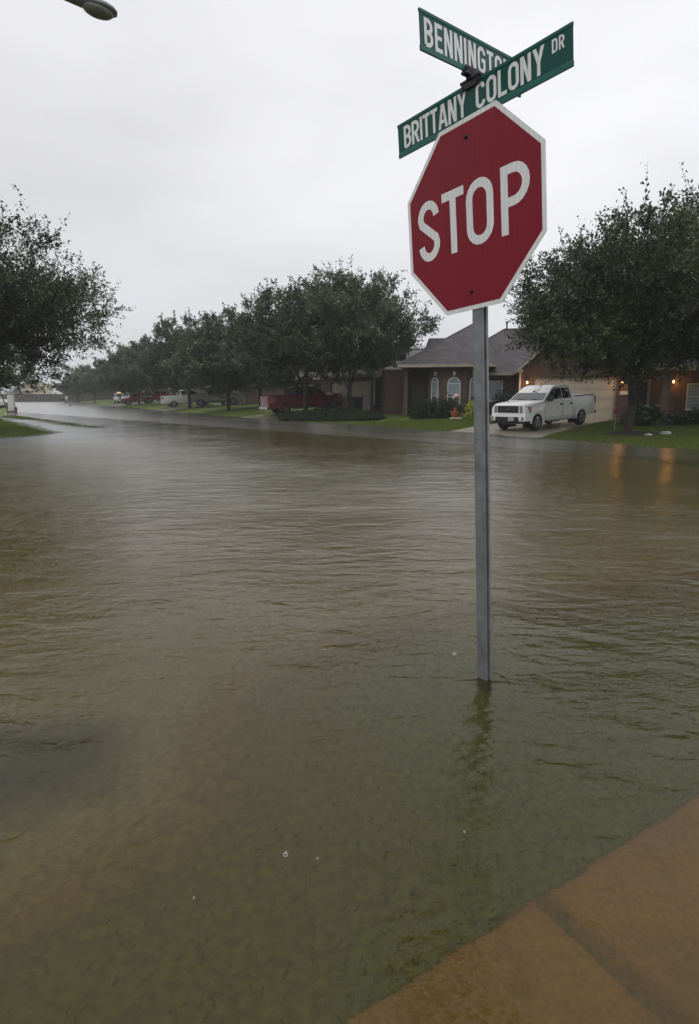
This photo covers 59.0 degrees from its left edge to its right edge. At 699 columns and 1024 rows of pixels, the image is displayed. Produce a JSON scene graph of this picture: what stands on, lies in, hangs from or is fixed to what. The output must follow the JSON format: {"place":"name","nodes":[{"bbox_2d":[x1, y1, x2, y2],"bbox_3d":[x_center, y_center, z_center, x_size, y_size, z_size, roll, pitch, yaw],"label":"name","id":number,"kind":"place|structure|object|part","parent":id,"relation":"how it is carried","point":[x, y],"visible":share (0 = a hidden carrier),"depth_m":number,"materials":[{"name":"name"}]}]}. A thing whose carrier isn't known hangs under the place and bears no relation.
{"place":"outdoors","nodes":[
{"label":"outdoors","id":0,"kind":"place"},
{"bbox_2d":[0,397,15,407],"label":"parked car","id":1,"kind":"object","parent":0,"point":[2,405],"visible":0.57,"depth_m":77.22,"materials":[{"name":"white paint"}]},
{"bbox_2d":[107,401,160,405],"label":"driveway","id":2,"kind":"structure","parent":0,"point":[126,404],"depth_m":101.89,"materials":[{"name":"concrete"}]},
{"bbox_2d":[160,403,239,410],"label":"driveway","id":3,"kind":"structure","parent":0,"point":[176,408],"depth_m":69.86,"materials":[{"name":"concrete"}]},
{"bbox_2d":[191,389,242,405],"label":"pickup truck","id":4,"kind":"object","parent":3,"relation":"on","point":[201,399],"visible":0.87,"depth_m":70.32,"materials":[{"name":"silver metal"}]},
{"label":"door","id":5,"kind":"part","parent":4,"relation":"part of","materials":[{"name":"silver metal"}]},
{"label":"door","id":6,"kind":"part","parent":4,"relation":"part of","materials":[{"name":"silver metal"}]},
{"bbox_2d":[243,413,281,418],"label":"driveway","id":7,"kind":"structure","parent":0,"point":[272,415],"depth_m":46.05,"materials":[{"name":"concrete"}]},
{"bbox_2d":[259,385,342,413],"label":"pickup truck","id":8,"kind":"object","parent":7,"relation":"on","point":[283,403],"visible":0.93,"depth_m":45.19,"materials":[{"name":"red paint"}]},
{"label":"rear window","id":9,"kind":"part","parent":8,"relation":"part of","materials":[{"name":"black glass"}]},
{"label":"door","id":10,"kind":"part","parent":8,"relation":"part of","materials":[{"name":"red paint"}]},
{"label":"side window","id":11,"kind":"part","parent":8,"relation":"part of","materials":[{"name":"black glass"}]},
{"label":"side window","id":12,"kind":"part","parent":8,"relation":"part of","materials":[{"name":"black glass"}]},
{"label":"door","id":13,"kind":"part","parent":8,"relation":"part of","materials":[{"name":"red paint"}]},
{"bbox_2d":[0,396,698,1023],"bbox_3d":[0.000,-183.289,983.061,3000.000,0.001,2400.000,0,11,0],"label":"water","id":14,"kind":"structure","parent":0,"point":[190,708],"depth_m":3.03,"materials":[{"name":"brown liquid"}]},
{"bbox_2d":[0,397,698,450],"bbox_3d":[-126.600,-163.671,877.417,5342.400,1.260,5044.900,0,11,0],"label":"ground","id":15,"kind":"structure","parent":0,"point":[155,405],"depth_m":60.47,"materials":[{"name":"green plant"}]},
{"bbox_2d":[0,391,8,412],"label":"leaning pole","id":16,"kind":"object","parent":15,"relation":"on","point":[4,402],"depth_m":56.88,"materials":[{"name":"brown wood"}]},
{"bbox_2d":[7,395,14,411],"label":"utility cabinet","id":17,"kind":"object","parent":15,"relation":"on","point":[11,402],"visible":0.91,"depth_m":59.87,"materials":[{"name":"metal"}]},
{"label":"door","id":18,"kind":"part","parent":17,"relation":"part of","materials":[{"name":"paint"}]},
{"bbox_2d":[0,344,46,394],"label":"tree","id":19,"kind":"object","parent":15,"relation":"on","point":[6,381],"visible":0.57,"depth_m":40.66,"materials":[{"name":"green plant"}]},
{"bbox_2d":[6,379,51,398],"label":"distant house","id":20,"kind":"structure","parent":15,"relation":"on","point":[23,390],"depth_m":196.03,"materials":[{"name":"beige"}]},
{"bbox_2d":[0,394,105,401],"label":"wooden fence","id":21,"kind":"object","parent":15,"relation":"on","point":[41,398],"visible":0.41,"depth_m":170.62,"materials":[{"name":"grey wood"}]},
{"bbox_2d":[0,183,133,405],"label":"oak tree","id":22,"kind":"object","parent":15,"relation":"on","point":[37,305],"visible":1,"depth_m":24.93,"materials":[{"name":"green plant"}]},
{"bbox_2d":[50,366,91,401],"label":"shade tree","id":23,"kind":"object","parent":15,"relation":"on","point":[65,391],"visible":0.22,"depth_m":156.46,"materials":[{"name":"green plant"}]},
{"bbox_2d":[61,363,115,402],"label":"shade tree","id":24,"kind":"object","parent":15,"relation":"on","point":[85,384],"visible":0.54,"depth_m":132.67,"materials":[{"name":"green plant"}]},
{"bbox_2d":[64,0,116,20],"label":"street lamp","id":25,"kind":"object","parent":15,"relation":"on","point":[102,10],"visible":1,"depth_m":9.59,"materials":[{"name":"metal"}]},
{"bbox_2d":[69,391,116,400],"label":"distant house","id":26,"kind":"structure","parent":15,"relation":"on","point":[109,396],"depth_m":184.97,"materials":[{"name":"brown brick"}]},
{"bbox_2d":[88,344,146,402],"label":"shade tree","id":27,"kind":"object","parent":15,"relation":"on","point":[94,371],"visible":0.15,"depth_m":105.61,"materials":[{"name":"green plant"}]},
{"bbox_2d":[113,392,122,402],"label":"utility vehicle","id":28,"kind":"object","parent":15,"relation":"on","point":[117,397],"visible":0.46,"depth_m":109.83,"materials":[{"name":"white paint"}]},
{"bbox_2d":[93,342,162,404],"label":"shade tree","id":29,"kind":"object","parent":15,"relation":"on","point":[116,380],"visible":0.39,"depth_m":89.51,"materials":[{"name":"green plant"}]},
{"bbox_2d":[121,392,142,401],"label":"utility vehicle","id":30,"kind":"object","parent":15,"relation":"on","point":[126,395],"visible":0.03,"depth_m":106.33,"materials":[{"name":"white paint"}]},
{"bbox_2d":[120,392,149,404],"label":"parked car","id":31,"kind":"object","parent":15,"relation":"on","point":[129,400],"visible":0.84,"depth_m":96.78,"materials":[{"name":"red paint"}]},
{"bbox_2d":[140,390,177,402],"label":"pickup truck","id":32,"kind":"object","parent":15,"relation":"on","point":[156,395],"visible":0.52,"depth_m":97.60,"materials":[{"name":"red paint"}]},
{"bbox_2d":[119,326,204,394],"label":"shade tree","id":33,"kind":"object","parent":15,"relation":"on","point":[129,366],"visible":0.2,"depth_m":82.75,"materials":[{"name":"green plant"}]},
{"bbox_2d":[120,307,219,407],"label":"shade tree","id":34,"kind":"object","parent":15,"relation":"on","point":[149,364],"visible":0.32,"depth_m":64.69,"materials":[{"name":"green plant"}]},
{"bbox_2d":[160,389,208,406],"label":"pickup truck","id":35,"kind":"object","parent":15,"relation":"on","point":[172,400],"visible":0.47,"depth_m":72.89,"materials":[{"name":"white paint"}]},
{"bbox_2d":[178,386,210,392],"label":"brick house","id":36,"kind":"structure","parent":15,"relation":"on","point":[199,390],"depth_m":106.92,"materials":[{"name":"grey"}]},
{"bbox_2d":[173,338,261,404],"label":"shade tree","id":37,"kind":"object","parent":15,"relation":"on","point":[209,390],"visible":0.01,"depth_m":69.82,"materials":[{"name":"green plant"}]},
{"bbox_2d":[161,302,283,410],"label":"shade tree","id":38,"kind":"object","parent":15,"relation":"on","point":[198,363],"visible":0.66,"depth_m":53.16,"materials":[{"name":"green plant"}]},
{"bbox_2d":[203,312,307,406],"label":"shade tree","id":39,"kind":"object","parent":15,"relation":"on","point":[260,388],"visible":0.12,"depth_m":56.33,"materials":[{"name":"green plant"}]},
{"bbox_2d":[231,384,283,403],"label":"brick house","id":40,"kind":"structure","parent":15,"relation":"on","point":[250,397],"depth_m":73.97,"materials":[{"name":"grey"}]},
{"bbox_2d":[231,389,242,403],"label":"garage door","id":41,"kind":"structure","parent":40,"relation":"in","point":[241,402],"depth_m":74.86,"materials":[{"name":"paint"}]},
{"bbox_2d":[216,269,390,410],"bbox_3d":[-3.386,-11.267,42.536,11.536,9.954,13.116,-6,12,-30],"label":"shade tree","id":42,"kind":"object","parent":15,"relation":"on","point":[260,347],"visible":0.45,"depth_m":39.50,"materials":[{"name":"green plant"}]},
{"bbox_2d":[277,406,385,421],"bbox_3d":[-1.348,-6.250,39.532,8.670,1.092,3.382,8,13,37],"label":"ground cover","id":43,"kind":"object","parent":15,"relation":"on","point":[330,414],"visible":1,"depth_m":38.31,"materials":[{"name":"green plant"}]},
{"bbox_2d":[281,348,423,410],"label":"brick house","id":44,"kind":"structure","parent":15,"relation":"on","point":[370,392],"depth_m":45.88,"materials":[{"name":"brick"}]},
{"bbox_2d":[315,384,320,407],"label":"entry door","id":45,"kind":"structure","parent":44,"relation":"in","point":[318,386],"depth_m":53.06,"materials":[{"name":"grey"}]},
{"bbox_2d":[332,381,370,409],"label":"garage door","id":46,"kind":"structure","parent":44,"relation":"in","point":[359,388],"depth_m":45.80,"materials":[{"name":"paint"}]},
{"bbox_2d":[263,254,444,407],"bbox_3d":[-0.275,-11.077,40.101,10.076,10.184,10.436,-8,13,-36],"label":"shade tree","id":47,"kind":"object","parent":15,"relation":"on","point":[358,339],"visible":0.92,"depth_m":37.70,"materials":[{"name":"green plant"}]},
{"bbox_2d":[351,397,362,409],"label":"wheeled bin","id":48,"kind":"object","parent":15,"relation":"on","point":[357,402],"visible":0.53,"depth_m":42.68,"materials":[{"name":"black plastic"}]},
{"bbox_2d":[372,398,380,411],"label":"shrub","id":49,"kind":"object","parent":15,"relation":"on","point":[378,404],"visible":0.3,"depth_m":43.27,"materials":[{"name":"green plant"}]},
{"bbox_2d":[408,392,435,419],"bbox_3d":[4.390,-6.200,36.372,1.831,1.870,1.636,3,11,14],"label":"shrub","id":50,"kind":"object","parent":15,"relation":"on","point":[418,407],"visible":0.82,"depth_m":36.11,"materials":[{"name":"green plant"}]},
{"bbox_2d":[420,391,449,418],"bbox_3d":[5.060,-6.155,36.214,1.624,1.800,1.662,6,12,30],"label":"shrub","id":51,"kind":"object","parent":15,"relation":"on","point":[436,404],"visible":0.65,"depth_m":35.88,"materials":[{"name":"green plant"}]},
{"bbox_2d":[432,392,458,418],"bbox_3d":[5.627,-6.132,36.004,1.624,1.800,1.662,-10,15,-43],"label":"shrub","id":52,"kind":"object","parent":15,"relation":"on","point":[447,408],"visible":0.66,"depth_m":35.69,"materials":[{"name":"green plant"}]},
{"bbox_2d":[450,407,458,417],"bbox_3d":[6.000,-5.651,35.263,0.520,0.633,0.520,0,11,0],"label":"plant pot","id":53,"kind":"object","parent":15,"relation":"on","point":[454,413],"visible":0.88,"depth_m":35.13,"materials":[{"name":"brown ceramic"}]},
{"bbox_2d":[455,400,470,417],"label":"shrub","id":54,"kind":"object","parent":15,"relation":"on","point":[460,410],"visible":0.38,"depth_m":35.56,"materials":[{"name":"green plant"}]},
{"bbox_2d":[458,412,470,417],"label":"plant","id":55,"kind":"object","parent":15,"relation":"on","point":[463,415],"visible":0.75,"depth_m":35.22,"materials":[{"name":"green plant"}]},
{"bbox_2d":[461,400,489,417],"bbox_3d":[7.202,-5.829,35.501,1.619,1.521,1.281,-7,13,-33],"label":"plant","id":56,"kind":"object","parent":15,"relation":"on","point":[470,407],"visible":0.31,"depth_m":35.34,"materials":[{"name":"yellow plant"}]},
{"bbox_2d":[489,380,516,415],"bbox_3d":[9.379,-6.750,37.222,1.831,2.424,1.636,-10,14,-42],"label":"shrub","id":57,"kind":"object","parent":15,"relation":"on","point":[502,398],"visible":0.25,"depth_m":37.06,"materials":[{"name":"green plant"}]},
{"bbox_2d":[381,322,698,418],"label":"brick house","id":58,"kind":"structure","parent":15,"relation":"on","point":[440,367],"depth_m":37.12,"materials":[{"name":"brick"}]},
{"bbox_2d":[411,384,423,411],"bbox_3d":[4.308,-7.039,39.668,0.950,2.250,0.050,2,11,12],"label":"entry door","id":59,"kind":"structure","parent":58,"relation":"in","point":[416,390],"depth_m":39.54,"materials":[{"name":"grey wood"}]},
{"bbox_2d":[431,377,438,403],"bbox_3d":[5.212,-7.222,37.801,0.115,2.000,0.620,-10,14,-41],"label":"window","id":60,"kind":"structure","parent":58,"relation":"in","point":[434,382],"depth_m":37.73,"materials":[{"name":"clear glass"}]},
{"bbox_2d":[447,377,460,407],"bbox_3d":[6.284,-7.118,37.247,0.840,2.000,0.115,2,11,12],"label":"window","id":61,"kind":"structure","parent":58,"relation":"in","point":[454,384],"depth_m":37.19,"materials":[{"name":"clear glass"}]},
{"bbox_2d":[469,377,473,405],"bbox_3d":[7.493,-7.133,37.324,0.620,2.000,0.115,-5,12,-23],"label":"window","id":62,"kind":"structure","parent":58,"relation":"in","point":[471,394],"depth_m":37.23,"materials":[{"name":"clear glass"}]},
{"bbox_2d":[489,381,502,401],"bbox_3d":[8.970,-7.411,37.963,0.920,1.270,0.115,2,11,12],"label":"window","id":63,"kind":"structure","parent":58,"relation":"in","point":[494,386],"depth_m":37.96,"materials":[{"name":"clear glass"}]},
{"bbox_2d":[533,377,616,418],"bbox_3d":[12.003,-6.090,33.162,4.250,2.230,0.081,2,11,12],"label":"garage door","id":64,"kind":"structure","parent":58,"relation":"in","point":[604,393],"depth_m":32.90,"materials":[{"name":"paint"}]},
{"bbox_2d":[636,379,650,406],"bbox_3d":[15.939,-6.175,34.073,1.110,2.220,0.095,2,11,12],"label":"entry door","id":65,"kind":"structure","parent":58,"relation":"in","point":[643,396],"depth_m":33.92,"materials":[{"name":"brown"}]},
{"bbox_2d":[685,383,698,410],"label":"window","id":66,"kind":"structure","parent":58,"relation":"in","point":[692,396],"depth_m":33.50,"materials":[{"name":"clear glass"}]},
{"bbox_2d":[495,163,698,431],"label":"oak tree","id":67,"kind":"object","parent":15,"relation":"on","point":[605,318],"visible":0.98,"depth_m":20.96,"materials":[{"name":"green plant"}]},
{"bbox_2d":[614,408,618,428],"bbox_3d":[10.901,-3.751,25.339,0.222,0.991,0.032,-2,11,-11],"label":"yard sign","id":68,"kind":"object","parent":15,"relation":"on","point":[616,410],"visible":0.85,"depth_m":25.27,"materials":[{"name":"red metal"}]},
{"bbox_2d":[604,431,657,436],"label":"mulch","id":69,"kind":"object","parent":15,"relation":"on","point":[637,433],"visible":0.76,"depth_m":23.50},
{"bbox_2d":[615,416,652,426],"bbox_3d":[12.720,-3.970,27.354,1.465,0.602,1.438,-8,13,-36],"label":"shrub","id":70,"kind":"object","parent":15,"relation":"on","point":[639,422],"visible":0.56,"depth_m":27.05,"materials":[{"name":"green plant"}]},
{"bbox_2d":[620,402,662,421],"bbox_3d":[13.918,-4.638,29.436,1.692,1.290,1.541,-2,11,-9],"label":"shrub","id":71,"kind":"object","parent":15,"relation":"on","point":[639,409],"visible":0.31,"depth_m":29.14,"materials":[{"name":"green plant"}]},
{"bbox_2d":[634,404,674,424],"bbox_3d":[13.353,-4.220,26.993,1.966,0.963,1.914,0,11,0],"label":"cycad","id":72,"kind":"object","parent":15,"relation":"on","point":[654,412],"visible":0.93,"depth_m":26.77,"materials":[{"name":"green plant"}]},
{"bbox_2d":[617,162,698,391],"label":"oak tree","id":73,"kind":"object","parent":15,"relation":"on","point":[688,197],"visible":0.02,"depth_m":23.99,"materials":[{"name":"green plant"}]},
{"bbox_2d":[660,431,670,434],"bbox_3d":[11.773,-2.927,22.951,0.427,0.164,0.242,0,11,0],"label":"rock","id":74,"kind":"object","parent":15,"relation":"on","point":[665,432],"visible":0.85,"depth_m":22.88,"materials":[{"name":"white stone"}]},
{"bbox_2d":[659,410,698,425],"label":"shrub","id":75,"kind":"object","parent":15,"relation":"on","point":[677,419],"visible":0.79,"depth_m":26.86,"materials":[{"name":"green plant"}]},
{"bbox_2d":[683,405,698,424],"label":"shrub","id":76,"kind":"object","parent":15,"relation":"on","point":[694,414],"visible":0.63,"depth_m":27.39,"materials":[{"name":"green plant"}]},
{"bbox_2d":[0,0,698,393],"label":"sky","id":77,"kind":"structure","parent":0,"point":[198,153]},
{"bbox_2d":[454,419,611,437],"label":"driveway","id":78,"kind":"structure","parent":0,"point":[545,429],"depth_m":27.65,"materials":[{"name":"concrete"}]},
{"bbox_2d":[491,384,595,430],"bbox_3d":[8.971,-4.858,28.289,5.828,1.884,2.384,-12,16,-38],"label":"pickup truck","id":79,"kind":"object","parent":78,"relation":"on","point":[526,407],"visible":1,"depth_m":27.20,"materials":[{"name":"white paint"}]},
{"bbox_3d":[9.000,-4.525,27.142,1.357,0.658,0.054,-12,16,-38],"label":"door","id":80,"kind":"part","parent":79,"relation":"part of","materials":[{"name":"white paint"}]},
{"bbox_3d":[8.948,-5.190,27.110,1.213,0.455,0.139,-12,16,-38],"label":"side window","id":81,"kind":"part","parent":79,"relation":"part of","materials":[{"name":"black glass"}]},
{"bbox_3d":[9.728,-5.353,27.733,0.659,0.455,0.139,-12,16,-38],"label":"side window","id":82,"kind":"part","parent":79,"relation":"part of","materials":[{"name":"black glass"}]},
{"bbox_3d":[9.836,-4.698,27.801,0.787,0.658,0.054,-12,16,-38],"label":"door","id":83,"kind":"part","parent":79,"relation":"part of","materials":[{"name":"white paint"}]},
{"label":"corner verge","id":84,"kind":"structure","parent":0,"visible":0},
{"bbox_2d":[397,7,573,680],"bbox_3d":[0.614,-0.470,3.346,0.694,3.797,0.867,0,11,0],"label":"street sign post","id":85,"kind":"object","parent":84,"relation":"on","point":[477,212],"visible":0.99,"depth_m":3.08,"materials":[{"name":"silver metal"}]}
]}

